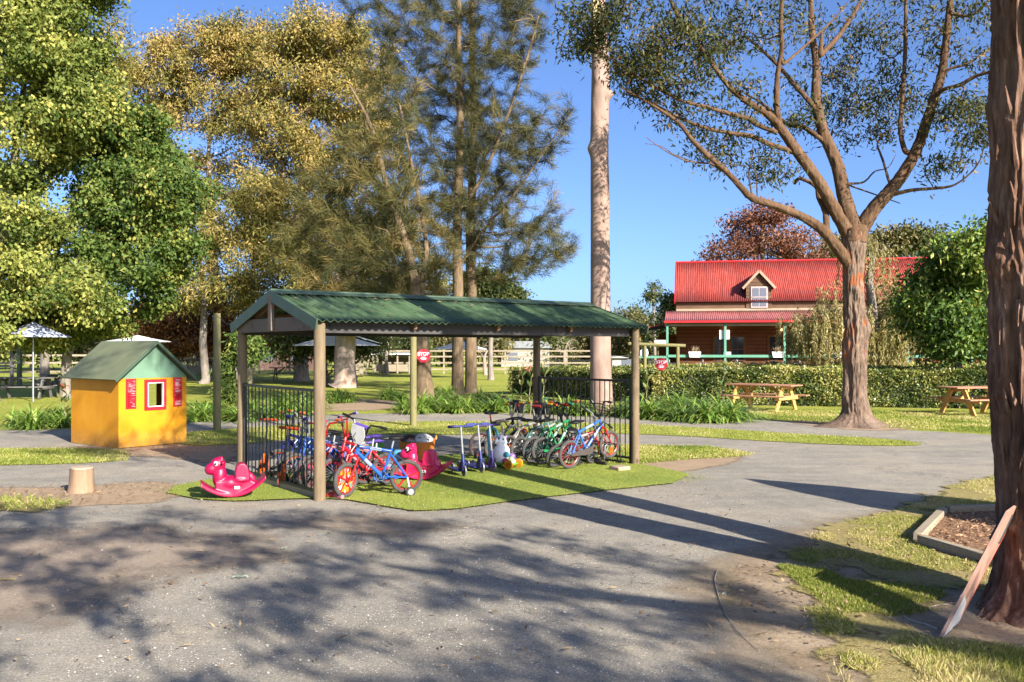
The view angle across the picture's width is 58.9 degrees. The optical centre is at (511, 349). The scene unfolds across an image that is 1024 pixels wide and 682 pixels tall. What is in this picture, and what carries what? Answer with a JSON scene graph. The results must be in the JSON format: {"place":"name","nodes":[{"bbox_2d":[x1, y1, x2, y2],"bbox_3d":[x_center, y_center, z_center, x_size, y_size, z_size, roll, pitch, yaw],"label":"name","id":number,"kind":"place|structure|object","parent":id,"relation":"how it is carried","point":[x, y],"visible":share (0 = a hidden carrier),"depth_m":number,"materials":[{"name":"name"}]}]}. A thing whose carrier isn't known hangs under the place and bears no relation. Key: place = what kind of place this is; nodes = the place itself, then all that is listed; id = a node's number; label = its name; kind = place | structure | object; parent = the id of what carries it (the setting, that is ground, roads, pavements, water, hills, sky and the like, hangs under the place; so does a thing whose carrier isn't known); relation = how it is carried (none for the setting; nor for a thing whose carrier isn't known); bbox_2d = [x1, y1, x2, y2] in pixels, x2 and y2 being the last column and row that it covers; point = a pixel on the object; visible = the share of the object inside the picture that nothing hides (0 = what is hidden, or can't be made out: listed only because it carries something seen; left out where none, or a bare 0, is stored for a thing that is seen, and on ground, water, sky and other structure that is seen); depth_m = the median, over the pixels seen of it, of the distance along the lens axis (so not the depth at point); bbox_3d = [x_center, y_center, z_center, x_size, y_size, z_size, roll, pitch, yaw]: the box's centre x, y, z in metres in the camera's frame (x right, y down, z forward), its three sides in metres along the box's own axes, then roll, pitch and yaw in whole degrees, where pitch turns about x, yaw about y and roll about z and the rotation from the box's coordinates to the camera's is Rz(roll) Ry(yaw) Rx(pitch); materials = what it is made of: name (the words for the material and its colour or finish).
{"place":"outdoors","nodes":[
{"label":"outdoors","id":0,"kind":"place"},
{"bbox_2d":[0,347,21,384],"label":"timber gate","id":1,"kind":"structure","parent":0,"point":[19,366],"depth_m":41.26,"materials":[{"name":"wood"}]},
{"bbox_2d":[0,514,448,621],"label":"dusty earth","id":2,"kind":"structure","parent":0,"point":[75,574],"depth_m":7.66,"materials":[{"name":"brown soil"}]},
{"bbox_2d":[181,350,313,374],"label":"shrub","id":3,"kind":"object","parent":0,"point":[259,367],"visible":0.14,"depth_m":63.57,"materials":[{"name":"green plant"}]},
{"bbox_2d":[166,454,688,509],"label":"artificial turf","id":4,"kind":"structure","parent":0,"point":[466,483],"depth_m":11.52,"materials":[{"name":"green plastic"}]},
{"bbox_2d":[200,456,265,496],"bbox_3d":[-3.269,1.483,10.625,0.720,0.473,0.333,0,0,-20],"label":"rocking horse","id":5,"kind":"object","parent":4,"relation":"on","point":[242,481],"visible":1,"depth_m":10.54},
{"bbox_2d":[242,383,313,490],"bbox_3d":[-2.955,1.100,11.439,0.045,1.300,2.218,0,0,-38],"label":"steel railing","id":6,"kind":"object","parent":4,"relation":"on","point":[244,423],"visible":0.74,"depth_m":11.53,"materials":[{"name":"black metal"}]},
{"bbox_2d":[254,475,312,496],"bbox_3d":[-2.944,1.700,11.474,0.090,0.070,2.188,0,0,-38],"label":"sleeper","id":7,"kind":"object","parent":4,"relation":"on","point":[290,488],"visible":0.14,"depth_m":11.13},
{"bbox_2d":[277,426,312,485],"bbox_3d":[-2.793,1.352,11.618,0.360,0.751,0.610,0,0,16],"label":"scooter","id":8,"kind":"object","parent":4,"relation":"on","point":[283,467],"visible":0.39,"depth_m":11.44,"materials":[{"name":"paint"}]},
{"bbox_2d":[264,412,335,477],"bbox_3d":[-2.841,1.277,12.351,1.019,0.902,0.627,0,0,-14],"label":"bicycle","id":9,"kind":"object","parent":4,"relation":"on","point":[291,442],"visible":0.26,"depth_m":12.21,"materials":[{"name":"paint"}]},
{"bbox_2d":[278,409,349,477],"bbox_3d":[-2.595,1.266,12.042,1.054,0.926,0.592,0,0,-22],"label":"bicycle","id":10,"kind":"object","parent":4,"relation":"on","point":[291,452],"visible":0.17,"depth_m":11.95,"materials":[{"name":"paint"}]},
{"bbox_2d":[282,414,352,483],"bbox_3d":[-2.578,1.262,11.941,0.614,0.934,1.062,0,0,29],"label":"bicycle","id":11,"kind":"object","parent":4,"relation":"on","point":[334,433],"visible":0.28,"depth_m":11.76,"materials":[{"name":"paint"}]},
{"bbox_2d":[295,413,368,485],"bbox_3d":[-2.307,1.275,11.674,0.623,0.907,1.013,0,0,21],"label":"bicycle","id":12,"kind":"object","parent":4,"relation":"on","point":[331,443],"visible":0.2,"depth_m":11.53,"materials":[{"name":"paint"}]},
{"bbox_2d":[301,421,373,487],"bbox_3d":[-2.163,1.304,11.390,0.970,0.848,0.587,0,0,-14],"label":"bicycle","id":13,"kind":"object","parent":4,"relation":"on","point":[360,481],"visible":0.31,"depth_m":11.38,"materials":[{"name":"paint"}]},
{"bbox_2d":[326,411,398,488],"bbox_3d":[-1.989,1.240,11.433,0.611,0.978,1.076,0,0,31],"label":"bicycle","id":14,"kind":"object","parent":4,"relation":"on","point":[362,469],"visible":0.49,"depth_m":11.35,"materials":[{"name":"paint"}]},
{"bbox_2d":[333,413,424,497],"bbox_3d":[-1.553,1.245,10.679,1.068,0.986,0.472,0,0,-8],"label":"bicycle","id":15,"kind":"object","parent":4,"relation":"on","point":[345,479],"visible":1,"depth_m":10.70,"materials":[{"name":"paint"}]},
{"bbox_2d":[398,435,436,465],"bbox_3d":[-1.360,1.475,12.991,0.572,0.506,0.560,0,0,0],"label":"tub","id":16,"kind":"object","parent":4,"relation":"on","point":[423,447],"visible":0.37,"depth_m":12.77,"materials":[{"name":"orange plastic"}]},
{"bbox_2d":[393,443,451,479],"bbox_3d":[-1.183,1.483,12.044,0.720,0.473,0.333,0,0,12],"label":"rocking horse","id":17,"kind":"object","parent":4,"relation":"on","point":[430,463],"visible":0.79,"depth_m":11.97},
{"bbox_2d":[230,288,648,500],"bbox_3d":[-0.890,0.541,13.061,5.479,2.618,2.648,0,0,-38],"label":"bike shelter","id":18,"kind":"object","parent":4,"relation":"on","point":[278,312],"visible":1,"depth_m":12.10,"materials":[{"name":"green metal"}]},
{"bbox_2d":[442,424,472,475],"bbox_3d":[-0.774,1.382,12.572,0.373,0.692,0.670,0,0,-28],"label":"scooter","id":19,"kind":"object","parent":4,"relation":"on","point":[462,468],"visible":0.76,"depth_m":12.39,"materials":[{"name":"paint"}]},
{"bbox_2d":[457,422,489,472],"bbox_3d":[-0.563,1.382,12.932,0.373,0.692,0.670,0,0,-32],"label":"scooter","id":20,"kind":"object","parent":4,"relation":"on","point":[479,464],"visible":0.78,"depth_m":12.76,"materials":[{"name":"paint"}]},
{"bbox_2d":[471,423,500,471],"bbox_3d":[-0.362,1.392,13.048,0.623,0.673,0.362,0,0,75],"label":"scooter","id":21,"kind":"object","parent":4,"relation":"on","point":[491,463],"visible":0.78,"depth_m":12.86,"materials":[{"name":"paint"}]},
{"bbox_2d":[469,396,526,457],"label":"bicycle","id":22,"kind":"object","parent":4,"relation":"on","point":[514,403],"visible":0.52,"depth_m":14.55,"materials":[{"name":"paint"}]},
{"bbox_2d":[484,426,522,469],"bbox_3d":[-0.124,1.431,13.270,0.496,0.593,0.306,0,0,35],"label":"push walker","id":23,"kind":"object","parent":4,"relation":"on","point":[504,456],"visible":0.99,"depth_m":13.21,"materials":[{"name":"white plastic"}]},
{"bbox_2d":[484,401,536,456],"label":"bicycle","id":24,"kind":"object","parent":4,"relation":"on","point":[500,421],"visible":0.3,"depth_m":14.39,"materials":[{"name":"paint"}]},
{"bbox_2d":[506,402,552,457],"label":"bicycle","id":25,"kind":"object","parent":4,"relation":"on","point":[538,408],"visible":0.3,"depth_m":14.27,"materials":[{"name":"paint"}]},
{"bbox_2d":[510,402,568,461],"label":"bicycle","id":26,"kind":"object","parent":4,"relation":"on","point":[515,440],"visible":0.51,"depth_m":13.96,"materials":[{"name":"paint"}]},
{"bbox_2d":[522,397,578,462],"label":"bicycle","id":27,"kind":"object","parent":4,"relation":"on","point":[526,442],"visible":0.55,"depth_m":13.88,"materials":[{"name":"paint"}]},
{"bbox_2d":[531,400,587,463],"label":"bicycle","id":28,"kind":"object","parent":4,"relation":"on","point":[545,449],"visible":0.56,"depth_m":13.75,"materials":[{"name":"paint"}]},
{"bbox_2d":[545,405,612,466],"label":"bicycle","id":29,"kind":"object","parent":4,"relation":"on","point":[565,456],"visible":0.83,"depth_m":13.35,"materials":[{"name":"paint"}]},
{"bbox_2d":[534,433,623,464],"bbox_3d":[0.919,1.555,14.431,0.400,0.350,2.018,0,0,-38],"label":"bike rack","id":30,"kind":"object","parent":4,"relation":"on","point":[602,462],"visible":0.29,"depth_m":13.82,"materials":[{"name":"metal"}]},
{"bbox_2d":[558,398,619,468],"bbox_3d":[1.146,1.229,13.407,1.085,1.002,0.626,0,0,-11],"label":"bicycle","id":31,"kind":"object","parent":4,"relation":"on","point":[585,450],"visible":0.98,"depth_m":13.30,"materials":[{"name":"paint"}]},
{"bbox_2d":[0,421,919,464],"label":"lawn","id":32,"kind":"structure","parent":0,"point":[722,431],"depth_m":18.74,"materials":[{"name":"green plant"}]},
{"bbox_2d":[213,313,220,429],"bbox_3d":[-6.367,0.534,19.572,0.160,2.633,0.164,0,0,0],"label":"timber pole","id":33,"kind":"object","parent":32,"relation":"on","point":[216,372],"visible":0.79,"depth_m":19.50,"materials":[{"name":"brown wood"}]},
{"bbox_2d":[410,337,416,425],"bbox_3d":[-2.248,0.743,20.660,0.156,2.215,0.160,0,0,0],"label":"timber pole","id":34,"kind":"object","parent":32,"relation":"on","point":[413,380],"visible":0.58,"depth_m":20.59,"materials":[{"name":"beige wood"}]},
{"bbox_2d":[538,376,630,462],"bbox_3d":[1.147,1.100,14.660,0.045,1.300,2.218,0,0,-38],"label":"steel railing","id":35,"kind":"object","parent":32,"relation":"on","point":[540,378],"visible":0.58,"depth_m":14.35,"materials":[{"name":"black metal"}]},
{"bbox_2d":[0,399,988,510],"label":"bare earth","id":36,"kind":"structure","parent":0,"point":[190,451],"depth_m":13.98,"materials":[{"name":"brown soil"}]},
{"bbox_2d":[67,466,95,493],"bbox_3d":[-5.274,1.594,11.100,0.331,0.314,0.329,0,0,0],"label":"tree stump","id":37,"kind":"object","parent":36,"relation":"on","point":[81,479],"visible":1,"depth_m":10.99,"materials":[{"name":"brown wood"}]},
{"bbox_2d":[61,341,196,448],"bbox_3d":[-7.156,0.789,16.943,1.985,1.902,1.597,0,0,38],"label":"playhouse","id":38,"kind":"object","parent":36,"relation":"on","point":[110,382],"visible":0.99,"depth_m":16.45,"materials":[{"name":"yellow wood"}]},
{"bbox_2d":[144,379,165,409],"bbox_3d":[-6.468,0.815,16.436,0.050,0.550,0.420,0,0,38],"label":"window frame","id":39,"kind":"structure","parent":38,"relation":"in","point":[146,382],"depth_m":16.39,"materials":[{"name":"red paint"}]},
{"bbox_2d":[264,61,464,400],"bbox_3d":[-4.325,-3.422,27.978,6.045,10.562,5.395,0,0,0],"label":"she oak","id":40,"kind":"object","parent":36,"relation":"on","point":[348,264],"visible":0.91,"depth_m":27.27,"materials":[{"name":"green plant"}]},
{"bbox_2d":[538,0,990,428],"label":"forked tree","id":41,"kind":"object","parent":36,"relation":"on","point":[854,229],"visible":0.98,"depth_m":20.05,"materials":[{"name":"green plant"}]},
{"bbox_2d":[926,386,989,415],"bbox_3d":[12.500,1.387,24.300,1.950,0.790,1.690,0,0,-14],"label":"picnic table","id":42,"kind":"object","parent":36,"relation":"on","point":[965,397],"visible":0.63,"depth_m":24.31,"materials":[{"name":"brown wood"}]},
{"bbox_2d":[0,351,990,650],"bbox_3d":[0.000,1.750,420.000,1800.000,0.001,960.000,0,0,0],"label":"ground","id":43,"kind":"structure","parent":0,"point":[368,385],"depth_m":37.81,"materials":[{"name":"green plant"}]},
{"bbox_2d":[0,377,58,398],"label":"picnic table","id":44,"kind":"object","parent":43,"relation":"on","point":[7,386],"visible":0.92,"depth_m":32.18,"materials":[{"name":"grey wood"}]},
{"bbox_2d":[0,344,60,368],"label":"background tree","id":45,"kind":"object","parent":43,"relation":"on","point":[27,358],"visible":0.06,"depth_m":79.05,"materials":[{"name":"green plant"}]},
{"bbox_2d":[0,402,66,430],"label":"strap leaf plant","id":46,"kind":"object","parent":43,"relation":"on","point":[31,421],"visible":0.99,"depth_m":19.72,"materials":[{"name":"green plant"}]},
{"bbox_2d":[11,322,70,401],"bbox_3d":[-16.111,0.400,30.500,1.697,2.701,1.697,0,0,28],"label":"shade umbrella","id":47,"kind":"object","parent":43,"relation":"on","point":[33,329],"visible":0.76,"depth_m":30.34,"materials":[{"name":"white fabric"}]},
{"bbox_2d":[0,354,86,372],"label":"timber fence","id":48,"kind":"object","parent":43,"relation":"on","point":[38,363],"depth_m":50.68,"materials":[{"name":"beige wood"}]},
{"bbox_2d":[42,408,70,428],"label":"strap leaf plant","id":49,"kind":"object","parent":43,"relation":"on","point":[62,422],"visible":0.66,"depth_m":20.26,"materials":[{"name":"green plant"}]},
{"bbox_2d":[0,0,144,400],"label":"broadleaf tree","id":50,"kind":"object","parent":43,"relation":"on","point":[61,68],"visible":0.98,"depth_m":29.44,"materials":[{"name":"green plant"}]},
{"bbox_2d":[49,335,120,365],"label":"background tree","id":51,"kind":"object","parent":43,"relation":"on","point":[87,350],"visible":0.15,"depth_m":76.44,"materials":[{"name":"green plant"}]},
{"bbox_2d":[7,94,236,397],"bbox_3d":[-14.321,-3.604,32.758,8.784,10.925,5.411,0,0,0],"label":"broadleaf tree","id":52,"kind":"object","parent":43,"relation":"on","point":[144,184],"visible":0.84,"depth_m":31.74,"materials":[{"name":"green plant"}]},
{"bbox_2d":[95,9,237,383],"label":"gum tree","id":53,"kind":"object","parent":43,"relation":"on","point":[203,314],"visible":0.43,"depth_m":46.31,"materials":[{"name":"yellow plant"}]},
{"bbox_2d":[124,283,265,365],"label":"autumn tree","id":54,"kind":"object","parent":43,"relation":"on","point":[180,334],"visible":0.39,"depth_m":50.73,"materials":[{"name":"brown plant"}]},
{"bbox_2d":[112,1,290,375],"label":"gum tree","id":55,"kind":"object","parent":43,"relation":"on","point":[225,54],"visible":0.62,"depth_m":50.81,"materials":[{"name":"yellow plant"}]},
{"bbox_2d":[207,330,281,407],"bbox_3d":[-7.577,0.616,25.643,2.182,2.469,1.730,0,0,0],"label":"leafy shrub","id":56,"kind":"object","parent":43,"relation":"on","point":[229,378],"visible":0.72,"depth_m":25.54,"materials":[{"name":"green plant"}]},
{"bbox_2d":[194,165,308,383],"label":"gum tree","id":57,"kind":"object","parent":43,"relation":"on","point":[270,198],"visible":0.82,"depth_m":44.30,"materials":[{"name":"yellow plant"}]},
{"bbox_2d":[213,0,413,381],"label":"gum tree","id":58,"kind":"object","parent":43,"relation":"on","point":[310,45],"visible":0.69,"depth_m":48.36,"materials":[{"name":"yellow plant"}]},
{"bbox_2d":[257,335,405,382],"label":"leafy tree","id":59,"kind":"object","parent":43,"relation":"on","point":[286,347],"visible":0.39,"depth_m":45.84,"materials":[{"name":"green plant"}]},
{"bbox_2d":[249,190,421,387],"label":"gum tree","id":60,"kind":"object","parent":43,"relation":"on","point":[345,375],"visible":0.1,"depth_m":41.44,"materials":[{"name":"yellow plant"}]},
{"bbox_2d":[293,336,379,345],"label":"shade umbrella","id":61,"kind":"object","parent":43,"relation":"on","point":[329,340],"visible":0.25,"depth_m":43.34,"materials":[{"name":"white fabric"}]},
{"bbox_2d":[371,353,409,373],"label":"animal shed","id":62,"kind":"structure","parent":43,"relation":"on","point":[397,368],"depth_m":63.98,"materials":[{"name":"white paint"}]},
{"bbox_2d":[374,337,446,361],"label":"background tree","id":63,"kind":"object","parent":43,"relation":"on","point":[406,346],"visible":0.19,"depth_m":86.98,"materials":[{"name":"green plant"}]},
{"bbox_2d":[430,337,463,365],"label":"background tree","id":64,"kind":"object","parent":43,"relation":"on","point":[448,340],"visible":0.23,"depth_m":93.76,"materials":[{"name":"green plant"}]},
{"bbox_2d":[333,0,583,394],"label":"she oak","id":65,"kind":"object","parent":43,"relation":"on","point":[463,148],"visible":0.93,"depth_m":34.22,"materials":[{"name":"green plant"}]},
{"bbox_2d":[346,0,583,392],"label":"she oak","id":66,"kind":"object","parent":43,"relation":"on","point":[471,278],"visible":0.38,"depth_m":36.57,"materials":[{"name":"green plant"}]},
{"bbox_2d":[364,350,589,373],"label":"timber fence","id":67,"kind":"object","parent":43,"relation":"on","point":[504,362],"visible":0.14,"depth_m":64.57,"materials":[{"name":"beige wood"}]},
{"bbox_2d":[446,261,537,379],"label":"leafy tree","id":68,"kind":"object","parent":43,"relation":"on","point":[511,291],"visible":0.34,"depth_m":51.20,"materials":[{"name":"green plant"}]},
{"bbox_2d":[463,337,522,366],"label":"background tree","id":69,"kind":"object","parent":43,"relation":"on","point":[500,343],"visible":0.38,"depth_m":88.80,"materials":[{"name":"green plant"}]},
{"bbox_2d":[501,341,551,366],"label":"building","id":70,"kind":"structure","parent":43,"relation":"on","point":[520,345],"depth_m":92.00,"materials":[{"name":"grey metal"}]},
{"bbox_2d":[518,336,578,361],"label":"background tree","id":71,"kind":"object","parent":43,"relation":"on","point":[551,340],"visible":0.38,"depth_m":92.50,"materials":[{"name":"green plant"}]},
{"bbox_2d":[554,336,589,361],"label":"background tree","id":72,"kind":"object","parent":43,"relation":"on","point":[576,343],"visible":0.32,"depth_m":98.52,"materials":[{"name":"green plant"}]},
{"bbox_2d":[507,363,679,401],"bbox_3d":[2.736,1.149,32.803,1.972,1.328,7.855,0,0,-36],"label":"clipped hedge","id":73,"kind":"object","parent":43,"relation":"on","point":[622,372],"visible":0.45,"depth_m":32.42,"materials":[{"name":"green plant"}]},
{"bbox_2d":[588,0,613,414],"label":"white gum","id":74,"kind":"object","parent":43,"relation":"on","point":[600,346],"visible":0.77,"depth_m":23.97,"materials":[{"name":"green plant"}]},
{"bbox_2d":[611,301,652,358],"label":"background tree","id":75,"kind":"object","parent":43,"relation":"on","point":[617,343],"visible":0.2,"depth_m":95.08,"materials":[{"name":"green plant"}]},
{"bbox_2d":[620,309,658,363],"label":"background tree","id":76,"kind":"object","parent":43,"relation":"on","point":[642,337],"visible":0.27,"depth_m":91.35,"materials":[{"name":"green plant"}]},
{"bbox_2d":[638,276,666,363],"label":"thin gum","id":77,"kind":"object","parent":43,"relation":"on","point":[652,293],"visible":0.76,"depth_m":81.86,"materials":[{"name":"green plant"}]},
{"bbox_2d":[628,342,685,368],"bbox_3d":[5.755,0.727,36.020,2.255,2.046,0.160,0,0,3],"label":"timber rail","id":78,"kind":"object","parent":43,"relation":"on","point":[645,345],"visible":0.56,"depth_m":35.95,"materials":[{"name":"beige wood"}]},
{"bbox_2d":[645,286,675,349],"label":"leafy tree","id":79,"kind":"object","parent":43,"relation":"on","point":[667,303],"visible":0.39,"depth_m":69.44,"materials":[{"name":"green plant"}]},
{"bbox_2d":[691,196,835,260],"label":"rusty tree","id":80,"kind":"object","parent":43,"relation":"on","point":[753,247],"visible":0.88,"depth_m":62.82,"materials":[{"name":"red plant"}]},
{"bbox_2d":[717,383,809,412],"bbox_3d":[7.200,1.387,26.000,2.050,0.790,1.690,0,0,42],"label":"picnic table","id":81,"kind":"object","parent":43,"relation":"on","point":[747,395],"visible":0.9,"depth_m":25.81,"materials":[{"name":"brown wood"}]},
{"bbox_2d":[639,361,985,368],"bbox_3d":[12.812,1.138,37.993,15.085,1.383,1.626,0,0,9],"label":"clipped hedge","id":82,"kind":"object","parent":43,"relation":"on","point":[719,364],"visible":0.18,"depth_m":38.22,"materials":[{"name":"green plant"}]},
{"bbox_2d":[650,363,989,408],"bbox_3d":[9.799,1.122,28.648,10.715,1.399,2.143,0,0,15],"label":"clipped hedge","id":83,"kind":"object","parent":43,"relation":"on","point":[913,386],"visible":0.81,"depth_m":27.94,"materials":[{"name":"green plant"}]},
{"bbox_2d":[774,233,926,366],"bbox_3d":[13.711,-1.401,36.261,5.858,6.512,3.882,0,0,0],"label":"weeping willow","id":84,"kind":"object","parent":43,"relation":"on","point":[820,347],"visible":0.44,"depth_m":35.54,"materials":[{"name":"green plant"}]},
{"bbox_2d":[806,215,960,258],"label":"leafy tree","id":85,"kind":"object","parent":43,"relation":"on","point":[903,238],"visible":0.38,"depth_m":70.50,"materials":[{"name":"green plant"}]},
{"bbox_2d":[869,209,988,368],"bbox_3d":[14.123,-1.112,28.320,4.925,6.247,5.205,0,0,0],"label":"bushy tree","id":86,"kind":"object","parent":43,"relation":"on","point":[940,309],"visible":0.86,"depth_m":27.70,"materials":[{"name":"green plant"}]},
{"bbox_2d":[913,504,994,565],"bbox_3d":[4.506,1.705,8.577,1.120,0.110,3.653,0,0,31],"label":"mulch bed","id":87,"kind":"object","parent":43,"relation":"on","point":[923,530],"visible":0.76,"depth_m":8.16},
{"bbox_2d":[926,509,995,550],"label":"bark mulch","id":88,"kind":"object","parent":87,"relation":"in","point":[964,526],"visible":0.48,"depth_m":8.69,"materials":[{"name":"brown wood"}]},
{"bbox_2d":[0,0,990,340],"label":"sky","id":89,"kind":"structure","parent":0,"point":[659,217],"materials":[{"name":"blue"}]},
{"bbox_2d":[0,413,993,681],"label":"asphalt path","id":90,"kind":"structure","parent":0,"point":[836,483],"depth_m":7.07,"materials":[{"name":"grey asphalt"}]},
{"bbox_2d":[398,389,453,414],"bbox_3d":[-2.480,1.383,24.870,1.618,0.698,1.759,0,0,-44],"label":"strap leaf plant","id":91,"kind":"object","parent":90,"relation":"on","point":[425,408],"visible":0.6,"depth_m":24.69,"materials":[{"name":"green plant"}]},
{"bbox_2d":[438,394,483,414],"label":"strap leaf plant","id":92,"kind":"object","parent":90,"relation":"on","point":[456,408],"visible":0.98,"depth_m":24.64,"materials":[{"name":"green plant"}]},
{"bbox_2d":[616,394,676,420],"bbox_3d":[3.560,1.400,22.800,1.980,0.667,1.820,0,0,38],"label":"strap leaf plant","id":93,"kind":"object","parent":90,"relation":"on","point":[650,402],"visible":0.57,"depth_m":22.71,"materials":[{"name":"green plant"}]},
{"bbox_2d":[677,396,745,424],"bbox_3d":[4.740,1.425,21.789,1.762,0.616,1.897,0,0,-17],"label":"strap leaf plant","id":94,"kind":"object","parent":90,"relation":"on","point":[705,407],"visible":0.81,"depth_m":21.50,"materials":[{"name":"green plant"}]},
{"bbox_2d":[696,399,749,424],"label":"strap leaf plant","id":95,"kind":"object","parent":90,"relation":"on","point":[724,418],"visible":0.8,"depth_m":21.49,"materials":[{"name":"green plant"}]},
{"bbox_2d":[711,401,760,423],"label":"strap leaf plant","id":96,"kind":"object","parent":90,"relation":"on","point":[735,415],"visible":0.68,"depth_m":21.72,"materials":[{"name":"green plant"}]},
{"bbox_2d":[714,397,771,422],"bbox_3d":[5.623,1.449,22.221,1.591,0.570,1.713,0,0,32],"label":"strap leaf plant","id":97,"kind":"object","parent":90,"relation":"on","point":[745,411],"visible":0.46,"depth_m":22.06,"materials":[{"name":"green plant"}]},
{"bbox_2d":[0,408,1023,681],"bbox_3d":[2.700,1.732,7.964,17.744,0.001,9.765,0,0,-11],"label":"lawn verge","id":98,"kind":"structure","parent":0,"point":[873,621],"depth_m":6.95,"materials":[{"name":"green plant"}]},
{"bbox_2d":[0,438,1023,672],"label":"leaf litter","id":99,"kind":"object","parent":98,"relation":"on","point":[568,647],"visible":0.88,"depth_m":7.02,"materials":[{"name":"brown plant"}]},
{"bbox_2d":[940,505,1015,636],"bbox_3d":[2.984,1.374,5.748,0.977,0.729,0.191,0,0,-25],"label":"leaning board","id":100,"kind":"object","parent":98,"relation":"on","point":[998,533],"visible":0.94,"depth_m":5.69,"materials":[{"name":"brown wood"}]},
{"bbox_2d":[639,257,980,366],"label":"red roofed building","id":101,"kind":"structure","parent":0,"point":[736,308],"depth_m":48.08,"materials":[{"name":"metal"}]},
{"bbox_2d":[678,514,1023,681],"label":"verge earth","id":102,"kind":"structure","parent":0,"point":[739,614],"depth_m":5.93,"materials":[{"name":"brown soil"}]},
{"bbox_2d":[975,0,1023,628],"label":"stringybark tree","id":103,"kind":"object","parent":102,"relation":"on","point":[1001,596],"visible":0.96,"depth_m":5.92,"materials":[{"name":"brown plant"}]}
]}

